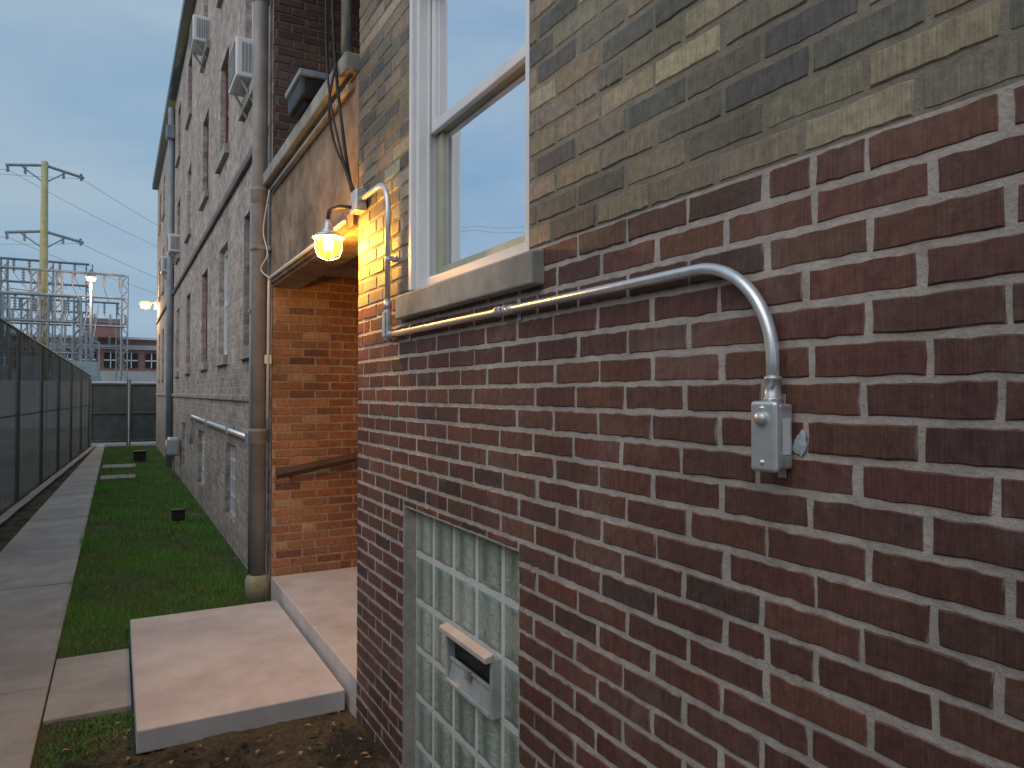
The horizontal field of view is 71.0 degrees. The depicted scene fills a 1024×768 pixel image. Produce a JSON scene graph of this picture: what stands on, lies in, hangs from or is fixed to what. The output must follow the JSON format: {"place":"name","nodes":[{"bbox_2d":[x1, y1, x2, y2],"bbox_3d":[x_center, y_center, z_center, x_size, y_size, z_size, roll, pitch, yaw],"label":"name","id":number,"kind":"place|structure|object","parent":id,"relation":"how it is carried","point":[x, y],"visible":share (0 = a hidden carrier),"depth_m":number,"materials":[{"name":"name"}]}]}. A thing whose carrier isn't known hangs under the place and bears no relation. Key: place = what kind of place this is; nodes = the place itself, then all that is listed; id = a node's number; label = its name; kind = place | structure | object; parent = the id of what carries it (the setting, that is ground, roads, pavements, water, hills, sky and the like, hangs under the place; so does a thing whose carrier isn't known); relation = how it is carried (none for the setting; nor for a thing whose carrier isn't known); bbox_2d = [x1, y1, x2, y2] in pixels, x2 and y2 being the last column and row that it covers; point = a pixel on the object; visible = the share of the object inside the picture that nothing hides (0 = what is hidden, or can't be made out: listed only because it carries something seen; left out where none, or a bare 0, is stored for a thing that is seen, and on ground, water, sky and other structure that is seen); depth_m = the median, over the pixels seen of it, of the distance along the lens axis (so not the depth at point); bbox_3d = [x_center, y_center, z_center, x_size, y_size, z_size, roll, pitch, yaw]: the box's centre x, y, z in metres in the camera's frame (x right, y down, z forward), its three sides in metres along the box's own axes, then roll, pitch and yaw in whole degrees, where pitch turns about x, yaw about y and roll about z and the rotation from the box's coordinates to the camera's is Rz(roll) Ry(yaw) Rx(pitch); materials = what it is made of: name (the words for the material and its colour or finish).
{"place":"outdoors","nodes":[
{"label":"outdoors","id":0,"kind":"place"},
{"bbox_2d":[0,447,95,551],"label":"verge","id":1,"kind":"structure","parent":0,"point":[12,526],"depth_m":10.15,"materials":[{"name":"soil"}]},
{"bbox_2d":[0,446,94,523],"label":"fence kerb","id":2,"kind":"structure","parent":1,"relation":"on","point":[11,511],"depth_m":11.79,"materials":[{"name":"concrete"}]},
{"bbox_2d":[0,317,90,515],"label":"privacy fence","id":3,"kind":"object","parent":2,"relation":"on","point":[44,413],"visible":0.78,"depth_m":12.02,"materials":[{"name":"fabric"}]},
{"bbox_2d":[0,445,104,767],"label":"sidewalk","id":4,"kind":"structure","parent":0,"point":[39,553],"depth_m":5.61,"materials":[{"name":"concrete"}]},
{"bbox_2d":[0,0,182,337],"label":"sky","id":5,"kind":"structure","parent":0,"point":[84,84],"materials":[{"name":"blue"}]},
{"bbox_2d":[33,337,156,371],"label":"wall","id":6,"kind":"structure","parent":0,"point":[141,360],"depth_m":63.35,"materials":[{"name":"brick"}]},
{"bbox_2d":[35,334,156,340],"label":"parapet","id":7,"kind":"structure","parent":6,"relation":"on","point":[129,338],"depth_m":63.43,"materials":[{"name":"grey concrete"}]},
{"bbox_2d":[83,318,119,338],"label":"storey","id":8,"kind":"object","parent":6,"relation":"on","point":[103,333],"visible":0.45,"depth_m":60.97,"materials":[{"name":"brick"}]},
{"bbox_2d":[49,343,156,350],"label":"band","id":9,"kind":"object","parent":6,"relation":"attached to","point":[136,347],"depth_m":63.36,"materials":[{"name":"grey concrete"}]},
{"bbox_2d":[66,352,156,367],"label":"windows","id":10,"kind":"structure","parent":6,"relation":"attached to","point":[134,363],"depth_m":63.49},
{"bbox_2d":[66,353,156,367],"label":"window muntins","id":11,"kind":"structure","parent":10,"relation":"attached to","point":[131,360],"depth_m":63.44,"materials":[{"name":"white plastic"}]},
{"bbox_2d":[100,371,155,381],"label":"band","id":12,"kind":"object","parent":6,"relation":"attached to","point":[141,376],"depth_m":63.41,"materials":[{"name":"grey concrete"}]},
{"bbox_2d":[92,381,155,426],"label":"garden wall","id":13,"kind":"structure","parent":0,"point":[120,382],"depth_m":35.16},
{"bbox_2d":[42,427,270,723],"bbox_3d":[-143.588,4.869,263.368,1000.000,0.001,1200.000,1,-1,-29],"label":"ground","id":14,"kind":"structure","parent":0,"point":[124,443],"depth_m":23.17,"materials":[{"name":"grey concrete"}]},
{"bbox_2d":[5,161,84,345],"bbox_3d":[-26.065,-5.122,40.054,3.731,14.600,0.517,1,-1,-29],"label":"utility pole","id":15,"kind":"object","parent":14,"relation":"on","point":[43,231],"visible":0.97,"depth_m":39.93,"materials":[{"name":"yellow wood"}]},
{"bbox_2d":[3,169,155,291],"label":"power lines","id":16,"kind":"object","parent":15,"relation":"attached to","point":[83,210],"visible":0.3,"depth_m":43.54,"materials":[{"name":"metal"}]},
{"bbox_2d":[0,257,128,381],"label":"electrical substation","id":17,"kind":"object","parent":14,"relation":"on","point":[91,368],"visible":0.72,"depth_m":39.07,"materials":[{"name":"metal"}]},
{"bbox_2d":[43,649,131,724],"bbox_3d":[-2.391,1.720,4.080,0.392,0.078,0.950,1,-1,-29],"label":"concrete paving slab","id":18,"kind":"object","parent":14,"relation":"on","point":[89,685],"visible":0.77,"depth_m":3.98,"materials":[{"name":"concrete"}]},
{"bbox_2d":[86,275,96,360],"bbox_3d":[-22.524,-1.827,38.367,0.520,7.980,0.520,1,-1,-29],"label":"substation lamp","id":19,"kind":"object","parent":14,"relation":"on","point":[90,278],"visible":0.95,"depth_m":38.38,"materials":[{"name":"metal"}]},
{"bbox_2d":[90,379,155,446],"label":"gate","id":20,"kind":"structure","parent":14,"relation":"on","point":[108,412],"depth_m":22.50,"materials":[{"name":"grey metal"}]},
{"bbox_2d":[156,243,157,401],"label":"end wall","id":21,"kind":"structure","parent":14,"relation":"on","point":[157,279],"depth_m":22.55,"materials":[{"name":"brick"}]},
{"bbox_2d":[31,703,391,767],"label":"soil bed","id":22,"kind":"object","parent":14,"relation":"on","point":[295,738],"visible":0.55,"depth_m":3.33,"materials":[{"name":"brown soil"}]},
{"bbox_2d":[99,712,373,767],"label":"soil clods","id":23,"kind":"object","parent":22,"relation":"on","point":[242,744],"visible":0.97,"depth_m":3.31,"materials":[{"name":"brown soil"}]},
{"bbox_2d":[416,512,518,767],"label":"glass blocks","id":24,"kind":"structure","parent":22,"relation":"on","point":[489,635],"depth_m":2.67,"materials":[{"name":"clear glass"}]},
{"bbox_2d":[455,643,489,684],"bbox_3d":[-0.113,1.025,2.593,0.044,0.176,0.358,1,-1,-29],"label":"vent backing","id":25,"kind":"object","parent":24,"relation":"attached to","point":[475,665],"visible":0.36,"depth_m":2.60,"materials":[{"name":"black metal"}]},
{"bbox_2d":[445,626,454,679],"bbox_3d":[-0.215,1.028,2.748,0.083,0.202,0.016,1,-1,-29],"label":"vent jamb","id":26,"kind":"object","parent":25,"relation":"attached to","point":[449,647],"visible":0.31,"depth_m":2.73,"materials":[{"name":"grey metal"}]},
{"bbox_2d":[439,622,493,664],"bbox_3d":[-0.169,0.920,2.562,0.036,0.029,0.394,1,-1,-29],"label":"vent hood","id":27,"kind":"object","parent":25,"relation":"attached to","point":[482,654],"visible":1,"depth_m":2.53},
{"bbox_2d":[446,677,489,718],"bbox_3d":[-0.128,1.118,2.583,0.087,0.018,0.354,1,-1,-29],"label":"vent bottom","id":28,"kind":"object","parent":25,"relation":"attached to","point":[477,705],"visible":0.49,"depth_m":2.55,"materials":[{"name":"grey metal"}]},
{"bbox_2d":[449,661,489,711],"bbox_3d":[-0.149,1.075,2.572,0.014,0.066,0.350,1,-1,-29],"label":"vent flap","id":29,"kind":"object","parent":25,"relation":"attached to","point":[475,689],"visible":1,"depth_m":2.56,"materials":[{"name":"grey metal"}]},
{"bbox_2d":[465,670,470,680],"bbox_3d":[-0.158,1.040,2.567,0.016,0.032,0.024,1,-1,-29],"label":"vent latch","id":30,"kind":"object","parent":29,"relation":"attached to","point":[467,675],"visible":1,"depth_m":2.56,"materials":[{"name":"grey metal"}]},
{"bbox_2d":[450,656,489,689],"bbox_3d":[-0.146,1.036,2.574,0.012,0.011,0.352,1,-1,-29],"label":"vent inner rail","id":31,"kind":"object","parent":25,"relation":"attached to","point":[473,674],"visible":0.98,"depth_m":2.56,"materials":[{"name":"grey metal"}]},
{"bbox_2d":[490,657,500,720],"bbox_3d":[-0.036,1.024,2.423,0.083,0.202,0.018,1,-1,-29],"label":"vent jamb","id":32,"kind":"object","parent":25,"relation":"attached to","point":[495,689],"visible":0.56,"depth_m":2.40,"materials":[{"name":"grey metal"}]},
{"bbox_2d":[156,0,273,599],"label":"wall","id":33,"kind":"structure","parent":14,"relation":"on","point":[203,95],"depth_m":9.27,"materials":[{"name":"brick"}]},
{"bbox_2d":[140,301,157,310],"bbox_3d":[-11.142,-2.406,22.052,0.520,0.250,0.316,1,-1,-38],"label":"security light","id":34,"kind":"object","parent":33,"relation":"attached to","point":[145,304],"visible":0.94,"depth_m":21.93,"materials":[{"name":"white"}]},
{"bbox_2d":[160,256,166,280],"bbox_3d":[-8.222,-2.717,17.078,0.258,0.568,0.507,1,-1,-29],"label":"window air conditioner","id":35,"kind":"object","parent":33,"relation":"attached to","point":[163,265],"depth_m":16.84,"materials":[{"name":"white plastic"}]},
{"bbox_2d":[165,107,174,467],"bbox_3d":[-7.560,-2.131,15.841,0.178,7.950,0.240,1,-1,-29],"label":"downspout","id":36,"kind":"object","parent":33,"relation":"attached to","point":[170,132],"visible":0.96,"depth_m":15.80,"materials":[{"name":"grey metal"}]},
{"bbox_2d":[167,233,179,265],"bbox_3d":[-6.921,-2.746,14.712,0.258,0.568,0.507,1,-1,-29],"label":"window air conditioner","id":37,"kind":"object","parent":33,"relation":"attached to","point":[173,245],"depth_m":14.50,"materials":[{"name":"white plastic"}]},
{"bbox_2d":[152,0,195,189],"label":"roof coping","id":38,"kind":"object","parent":33,"relation":"on","point":[188,7],"visible":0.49,"depth_m":14.49,"materials":[{"name":"grey metal"}]},
{"bbox_2d":[189,14,209,69],"bbox_3d":[-4.436,-4.850,10.227,0.258,0.568,0.507,1,-1,-29],"label":"window air conditioner","id":39,"kind":"object","parent":33,"relation":"attached to","point":[199,31],"depth_m":10.03,"materials":[{"name":"white plastic"}]},
{"bbox_2d":[156,393,248,401],"bbox_3d":[-6.571,0.224,14.159,0.028,0.060,18.850,1,-1,-29],"label":"belt course","id":40,"kind":"object","parent":33,"relation":"attached to","point":[228,397],"visible":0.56,"depth_m":8.83,"materials":[{"name":"grey stone"}]},
{"bbox_2d":[156,147,251,323],"bbox_3d":[-6.572,-2.006,14.186,0.038,0.080,18.850,1,-1,-29],"label":"belt course","id":41,"kind":"object","parent":33,"relation":"attached to","point":[247,161],"visible":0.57,"depth_m":8.65,"materials":[{"name":"stone"}]},
{"bbox_2d":[156,0,252,381],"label":"window sills","id":42,"kind":"structure","parent":33,"relation":"attached to","point":[243,352],"depth_m":9.80,"materials":[{"name":"stone"}]},
{"bbox_2d":[206,65,228,361],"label":"maroon window frames","id":43,"kind":"structure","parent":33,"relation":"attached to","point":[227,116],"depth_m":8.81,"materials":[{"name":"paint"}]},
{"bbox_2d":[185,0,252,515],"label":"white window frames","id":44,"kind":"structure","parent":33,"relation":"attached to","point":[233,459],"depth_m":8.74,"materials":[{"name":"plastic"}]},
{"bbox_2d":[190,415,248,445],"bbox_3d":[-3.650,0.678,8.774,0.088,0.460,5.748,1,-1,-29],"label":"side conduit","id":45,"kind":"object","parent":33,"relation":"attached to","point":[228,429],"visible":0.82,"depth_m":8.15,"materials":[{"name":"metal"}]},
{"bbox_2d":[203,432,235,513],"bbox_3d":[-6.361,-2.083,14.018,0.025,7.210,17.230,1,-1,-29],"label":"window glass","id":46,"kind":"object","parent":33,"relation":"attached to","point":[232,473],"visible":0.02,"depth_m":8.11,"materials":[{"name":"grey glass"}]},
{"bbox_2d":[228,36,252,117],"bbox_3d":[-2.499,-2.843,6.702,0.228,0.567,0.507,1,-1,-29],"label":"window air conditioner","id":47,"kind":"object","parent":33,"relation":"attached to","point":[240,67],"depth_m":6.50,"materials":[{"name":"white plastic"}]},
{"bbox_2d":[248,208,251,574],"bbox_3d":[-2.247,0.103,6.238,0.083,3.250,0.080,1,-1,-29],"label":"vent riser pipe","id":48,"kind":"object","parent":33,"relation":"attached to","point":[249,310],"visible":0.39,"depth_m":6.21,"materials":[{"name":"grey metal"}]},
{"bbox_2d":[245,0,271,602],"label":"cast iron downspout","id":49,"kind":"object","parent":33,"relation":"attached to","point":[257,584],"visible":0.95,"depth_m":5.72,"materials":[{"name":"metal"}]},
{"bbox_2d":[272,73,359,288],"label":"porch lintel","id":50,"kind":"structure","parent":33,"relation":"attached to","point":[311,188],"depth_m":4.54,"materials":[{"name":"beige concrete"}]},
{"bbox_2d":[260,83,352,417],"bbox_3d":[-1.415,-0.647,4.716,0.083,1.814,2.295,1,-1,-29],"label":"lintel conduit","id":51,"kind":"object","parent":50,"relation":"attached to","point":[311,136],"visible":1,"depth_m":5.21,"materials":[{"name":"white plastic"}]},
{"bbox_2d":[285,68,329,119],"bbox_3d":[-1.256,-1.794,4.524,0.260,0.178,0.430,1,-1,-29],"label":"ledge planter box","id":52,"kind":"object","parent":50,"relation":"on","point":[305,86],"visible":0.52,"depth_m":4.35,"materials":[{"name":"black plastic"}]},
{"bbox_2d":[263,51,359,188],"bbox_3d":[-1.306,-1.650,4.831,0.320,0.098,2.450,1,-1,-29],"label":"porch ledge","id":53,"kind":"object","parent":50,"relation":"on","point":[348,65],"visible":0.24,"depth_m":4.38,"materials":[{"name":"grey concrete"}]},
{"bbox_2d":[270,213,355,283],"bbox_3d":[-1.365,-0.846,4.709,0.020,0.080,2.310,1,-1,-29],"label":"porch lip","id":54,"kind":"object","parent":50,"relation":"attached to","point":[349,218],"visible":0.66,"depth_m":4.57,"materials":[{"name":"beige concrete"}]},
{"bbox_2d":[341,0,351,55],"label":"corner drain pipe","id":55,"kind":"object","parent":50,"relation":"on","point":[346,25],"visible":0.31,"depth_m":3.75,"materials":[{"name":"grey metal"}]},
{"bbox_3d":[-1.255,-3.940,4.813,0.224,0.800,2.336,1,-1,-29],"label":"porch","id":56,"kind":"object","parent":33,"relation":"attached to","visible":0},
{"bbox_2d":[325,0,354,191],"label":"hanging cables","id":57,"kind":"object","parent":56,"relation":"hanging from","point":[345,164],"visible":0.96,"depth_m":3.73,"materials":[{"name":"rubber"}]},
{"bbox_2d":[271,89,273,491],"bbox_3d":[-6.039,-2.163,14.321,0.020,8.080,18.930,1,-1,-29],"label":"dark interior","id":58,"kind":"object","parent":14,"relation":"on","point":[271,382],"depth_m":8.38,"materials":[{"name":"black"}]},
{"bbox_2d":[271,0,359,576],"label":"mortar joints","id":59,"kind":"object","parent":14,"relation":"on","point":[273,521],"depth_m":5.89,"materials":[{"name":"grey concrete"}]},
{"bbox_2d":[415,511,518,767],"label":"grout grid","id":60,"kind":"object","parent":14,"relation":"on","point":[502,598],"depth_m":2.67,"materials":[{"name":"grey concrete"}]},
{"bbox_2d":[356,0,1023,767],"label":"wall bricks","id":61,"kind":"object","parent":14,"relation":"on","point":[970,446],"depth_m":1.44,"materials":[{"name":"red brick"}]},
{"bbox_2d":[312,188,366,261],"bbox_3d":[-0.860,-0.795,3.644,0.330,0.338,0.164,0,-1,19],"label":"wall lamp","id":62,"kind":"object","parent":61,"relation":"attached to","point":[328,238],"visible":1,"depth_m":3.62,"materials":[{"name":"glass"}]},
{"bbox_2d":[751,394,791,477],"bbox_3d":[0.473,0.096,1.313,0.063,0.155,0.060,1,-1,-29],"label":"weatherproof switch box","id":63,"kind":"object","parent":61,"relation":"attached to","point":[771,436],"visible":1,"depth_m":1.29,"materials":[{"name":"metal"}]},
{"bbox_2d":[792,430,806,455],"bbox_3d":[0.516,0.106,1.293,0.005,0.049,0.032,1,-1,-29],"label":"caulk smear","id":64,"kind":"object","parent":61,"relation":"attached to","point":[799,445],"visible":1,"depth_m":1.29},
{"bbox_2d":[357,0,1023,767],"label":"wall mortar","id":65,"kind":"object","parent":14,"relation":"on","point":[1007,128],"depth_m":1.45,"materials":[{"name":"grey concrete"}]},
{"bbox_2d":[395,249,544,319],"bbox_3d":[-0.161,-0.342,2.600,0.142,0.122,1.155,1,-1,-29],"label":"window stone sill","id":66,"kind":"structure","parent":65,"relation":"attached to","point":[522,271],"depth_m":2.37,"materials":[{"name":"grey stone"}]},
{"bbox_2d":[409,0,416,290],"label":"window brickmould","id":67,"kind":"object","parent":66,"relation":"on","point":[412,149],"depth_m":3.00,"materials":[{"name":"white paint"}]},
{"bbox_2d":[416,0,436,288],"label":"window jamb","id":68,"kind":"object","parent":66,"relation":"on","point":[421,128],"depth_m":2.99,"materials":[{"name":"white paint"}]},
{"bbox_2d":[427,0,430,277],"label":"window parting bead","id":69,"kind":"object","parent":66,"relation":"on","point":[428,129],"depth_m":2.99,"materials":[{"name":"white paint"}]},
{"bbox_2d":[431,0,438,134],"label":"sash stile","id":70,"kind":"object","parent":66,"relation":"attached to","point":[433,61],"visible":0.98,"depth_m":2.97,"materials":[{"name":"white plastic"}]},
{"bbox_2d":[437,130,444,273],"bbox_3d":[-0.290,-0.760,2.994,0.028,0.663,0.055,1,-1,-29],"label":"sash stile","id":71,"kind":"object","parent":66,"relation":"on","point":[440,199],"visible":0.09,"depth_m":2.97,"materials":[{"name":"white wood"}]},
{"bbox_2d":[419,242,524,287],"bbox_3d":[-0.121,-0.414,2.612,0.113,0.035,0.885,1,-1,-29],"label":"window sub sill","id":72,"kind":"structure","parent":66,"relation":"on","point":[497,256],"depth_m":2.50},
{"bbox_2d":[434,45,524,131],"bbox_3d":[-0.119,-1.067,2.621,0.024,0.042,0.797,1,-1,-29],"label":"sash rail bottom","id":73,"kind":"object","parent":66,"relation":"attached to","point":[501,73],"visible":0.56,"depth_m":2.58,"materials":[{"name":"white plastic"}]},
{"bbox_2d":[437,0,524,118],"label":"sash glass","id":74,"kind":"object","parent":73,"relation":"attached to","point":[478,41],"visible":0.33,"depth_m":2.68,"materials":[{"name":"clear glass"}]},
{"bbox_2d":[442,235,524,272],"bbox_3d":[-0.092,-0.460,2.628,0.028,0.055,0.771,1,-1,-29],"label":"sash rail bottom","id":75,"kind":"object","parent":66,"relation":"on","point":[496,249],"visible":0.24,"depth_m":2.61,"materials":[{"name":"white wood"}]},
{"bbox_2d":[445,68,524,265],"bbox_3d":[-0.091,-0.770,2.632,0.001,0.572,0.779,1,-1,-29],"label":"sash glass","id":76,"kind":"object","parent":75,"relation":"attached to","point":[485,174],"visible":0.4,"depth_m":2.63,"materials":[{"name":"glass"}]},
{"bbox_2d":[443,63,524,130],"bbox_3d":[-0.091,-1.074,2.636,0.028,0.044,0.771,1,-1,-29],"label":"sash rail top","id":77,"kind":"object","parent":66,"relation":"attached to","point":[513,74],"visible":0.21,"depth_m":2.62,"materials":[{"name":"white paint"}]},
{"bbox_2d":[359,183,782,403],"bbox_3d":[-0.127,-0.443,2.428,0.049,0.986,2.553,1,-1,-29],"label":"electrical conduit","id":78,"kind":"object","parent":65,"relation":"attached to","point":[745,286],"visible":0.99,"depth_m":1.68,"materials":[{"name":"metal"}]},
{"bbox_3d":[-1.737,1.744,4.325,0.910,0.120,1.710,1,-1,-29],"label":"slab footing","id":79,"kind":"object","parent":14,"relation":"on","visible":0},
{"bbox_2d":[130,600,344,753],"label":"landing slab","id":80,"kind":"structure","parent":79,"relation":"on","point":[199,675],"depth_m":3.94,"materials":[{"name":"concrete"}]},
{"bbox_2d":[27,444,368,767],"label":"lawn","id":81,"kind":"structure","parent":0,"point":[146,582],"depth_m":6.53,"materials":[{"name":"green plant"}]},
{"bbox_2d":[100,474,135,479],"bbox_3d":[-7.685,1.815,14.013,0.600,0.030,0.600,1,-1,-29],"label":"stepping stone","id":82,"kind":"object","parent":81,"relation":"on","point":[121,476],"visible":0.76,"depth_m":13.97,"materials":[{"name":"concrete"}]},
{"bbox_2d":[102,464,135,467],"bbox_3d":[-8.795,1.840,16.084,0.650,0.030,0.700,1,-1,-29],"label":"stepping stone","id":83,"kind":"object","parent":81,"relation":"on","point":[114,466],"visible":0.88,"depth_m":15.93,"materials":[{"name":"concrete"}]},
{"bbox_2d":[132,450,146,462],"bbox_3d":[-8.831,1.725,17.032,0.300,0.285,0.246,1,-1,-29],"label":"landscape floodlight","id":84,"kind":"object","parent":81,"relation":"on","point":[139,456],"visible":0.93,"depth_m":16.96,"materials":[{"name":"black plastic"}]},
{"bbox_2d":[165,437,179,478],"bbox_3d":[-6.482,1.418,13.709,0.250,0.800,0.300,1,-1,-29],"label":"gas meter","id":85,"kind":"object","parent":81,"relation":"on","point":[172,445],"visible":0.98,"depth_m":13.60,"materials":[{"name":"grey metal"}]},
{"bbox_2d":[171,508,185,524],"bbox_3d":[-4.215,1.675,9.073,0.170,0.194,0.139,1,-1,-29],"label":"landscape floodlight","id":86,"kind":"object","parent":81,"relation":"on","point":[178,514],"visible":0.85,"depth_m":9.03,"materials":[{"name":"black plastic"}]},
{"bbox_2d":[60,494,370,767],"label":"fallen leaves","id":87,"kind":"object","parent":81,"relation":"on","point":[227,758],"visible":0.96,"depth_m":3.35,"materials":[{"name":"brown plant"}]},
{"bbox_2d":[271,567,356,717],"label":"passage floor","id":88,"kind":"structure","parent":0,"point":[319,608],"depth_m":4.81,"materials":[{"name":"concrete"}]},
{"bbox_2d":[270,0,359,583],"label":"brick wall","id":89,"kind":"structure","parent":88,"relation":"on","point":[308,369],"depth_m":5.89,"materials":[{"name":"brown brick"}]},
{"bbox_2d":[275,452,357,478],"bbox_3d":[-1.263,0.600,6.003,1.393,0.324,0.147,1,-1,-29],"label":"handrail","id":90,"kind":"object","parent":89,"relation":"attached to","point":[290,471],"visible":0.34,"depth_m":5.77,"materials":[{"name":"brown paint"}]},
{"bbox_2d":[455,627,497,657],"bbox_3d":[-0.125,0.933,2.587,0.083,0.016,0.354,1,-1,-29],"label":"dryer vent","id":91,"kind":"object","parent":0,"point":[495,656],"depth_m":2.54,"materials":[{"name":"grey metal"}]},
{"bbox_2d":[525,0,528,251],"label":"window jamb","id":92,"kind":"object","parent":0,"point":[526,125],"depth_m":2.19,"materials":[{"name":"white paint"}]},
{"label":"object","id":93,"kind":"object","parent":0,"visible":0},
{"bbox_2d":[323,255,358,278],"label":"porch ceiling","id":94,"kind":"structure","parent":93,"relation":"attached to","point":[349,269],"depth_m":5.68,"materials":[{"name":"paint"}]}
]}

